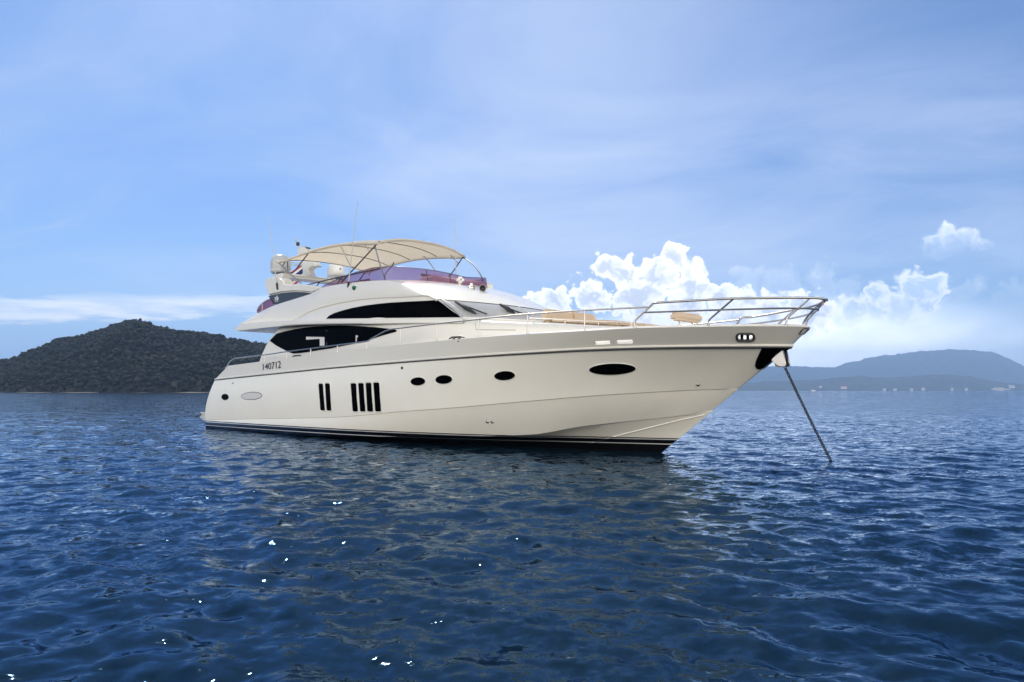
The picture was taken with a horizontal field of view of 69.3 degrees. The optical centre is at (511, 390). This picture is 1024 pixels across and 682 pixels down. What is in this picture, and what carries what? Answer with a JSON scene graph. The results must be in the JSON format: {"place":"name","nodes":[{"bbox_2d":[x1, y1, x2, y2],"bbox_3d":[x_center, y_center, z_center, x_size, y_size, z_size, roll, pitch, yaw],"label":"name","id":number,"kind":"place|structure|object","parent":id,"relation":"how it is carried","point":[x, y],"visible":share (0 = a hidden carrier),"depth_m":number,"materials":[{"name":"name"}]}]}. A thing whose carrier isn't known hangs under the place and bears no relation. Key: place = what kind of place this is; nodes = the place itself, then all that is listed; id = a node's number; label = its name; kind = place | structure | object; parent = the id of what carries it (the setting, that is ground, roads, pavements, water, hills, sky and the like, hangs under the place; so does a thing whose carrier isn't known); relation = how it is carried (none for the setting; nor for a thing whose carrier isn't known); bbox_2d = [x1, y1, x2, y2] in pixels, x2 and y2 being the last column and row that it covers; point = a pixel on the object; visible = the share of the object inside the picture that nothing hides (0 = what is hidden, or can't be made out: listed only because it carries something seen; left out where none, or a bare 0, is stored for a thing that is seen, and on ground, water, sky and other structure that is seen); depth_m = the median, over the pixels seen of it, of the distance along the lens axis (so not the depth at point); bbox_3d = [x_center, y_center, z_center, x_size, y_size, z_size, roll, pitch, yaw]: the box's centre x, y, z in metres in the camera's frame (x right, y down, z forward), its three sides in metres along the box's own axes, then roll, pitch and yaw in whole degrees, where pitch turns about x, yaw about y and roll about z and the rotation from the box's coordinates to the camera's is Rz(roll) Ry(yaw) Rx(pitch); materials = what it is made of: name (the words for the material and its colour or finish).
{"place":"outdoors","nodes":[
{"label":"outdoors","id":0,"kind":"place"},
{"bbox_2d":[19,392,209,392],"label":"beach","id":1,"kind":"structure","parent":0,"point":[97,392],"depth_m":555.80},
{"bbox_2d":[0,333,254,392],"bbox_3d":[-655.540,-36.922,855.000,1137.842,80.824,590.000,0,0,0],"label":"hill","id":2,"kind":"structure","parent":0,"point":[157,388],"depth_m":572.56,"materials":[{"name":"green plant"}]},
{"bbox_2d":[0,318,266,391],"bbox_3d":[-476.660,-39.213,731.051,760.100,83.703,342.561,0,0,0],"label":"forest","id":3,"kind":"object","parent":2,"relation":"on","point":[13,370],"visible":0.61,"depth_m":632.46,"materials":[{"name":"green plant"}]},
{"bbox_2d":[0,391,1023,681],"bbox_3d":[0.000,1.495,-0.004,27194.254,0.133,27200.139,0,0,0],"label":"sea","id":4,"kind":"structure","parent":0,"point":[734,537],"depth_m":6.97,"materials":[{"name":"liquid"}]},
{"bbox_2d":[199,202,827,452],"bbox_3d":[-2.513,-2.002,23.747,25.030,8.784,5.825,0,0,45],"label":"motor yacht","id":5,"kind":"object","parent":4,"relation":"on","point":[378,345],"visible":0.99,"depth_m":19.67,"materials":[{"name":"paint"}]},
{"bbox_2d":[291,266,302,283],"bbox_3d":[-9.066,-4.804,31.055,1.529,0.869,0.124,0,0,45],"label":"flag","id":6,"kind":"object","parent":5,"relation":"hanging from","point":[299,270],"visible":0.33,"depth_m":30.93,"materials":[{"name":"fabric"}]},
{"bbox_2d":[270,325,396,353],"bbox_3d":[-6.017,-1.690,23.958,7.469,0.908,0.150,0,0,44],"label":"saloon window","id":7,"kind":"structure","parent":5,"relation":"in","point":[323,335],"depth_m":24.03,"materials":[{"name":"black glass"}]},
{"bbox_2d":[326,299,461,319],"bbox_3d":[-3.646,-2.276,21.800,6.029,0.683,0.227,0,0,39],"label":"pilothouse window","id":8,"kind":"structure","parent":5,"relation":"in","point":[417,308],"depth_m":21.44,"materials":[{"name":"black glass"}]},
{"bbox_2d":[542,309,657,325],"bbox_3d":[2.332,-1.792,18.925,2.551,0.620,2.020,0,0,45],"label":"sunpad","id":9,"kind":"object","parent":5,"relation":"on","point":[574,316],"visible":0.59,"depth_m":18.77,"materials":[{"name":"beige fabric"}]},
{"bbox_2d":[783,366,831,460],"bbox_3d":[6.342,0.685,15.636,1.318,2.461,0.065,0,0,-7],"label":"anchor chain","id":10,"kind":"object","parent":5,"relation":"attached to","point":[808,416],"visible":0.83,"depth_m":15.61,"materials":[{"name":"grey metal"}]},
{"bbox_2d":[0,0,1023,367],"label":"sky","id":11,"kind":"structure","parent":0,"point":[866,157],"materials":[{"name":"blue"}]},
{"bbox_2d":[737,374,1023,390],"bbox_3d":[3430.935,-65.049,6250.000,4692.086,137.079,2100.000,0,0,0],"label":"hill","id":12,"kind":"structure","parent":0,"point":[940,382],"depth_m":5431.76,"materials":[{"name":"blue"}]},
{"bbox_2d":[748,349,1023,383],"bbox_3d":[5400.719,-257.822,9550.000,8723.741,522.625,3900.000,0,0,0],"label":"hill","id":13,"kind":"structure","parent":0,"point":[990,365],"depth_m":8291.76,"materials":[{"name":"blue"}]},
{"bbox_2d":[991,388,1009,390],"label":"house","id":14,"kind":"structure","parent":0,"point":[998,389],"depth_m":5140.00,"materials":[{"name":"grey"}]}
]}

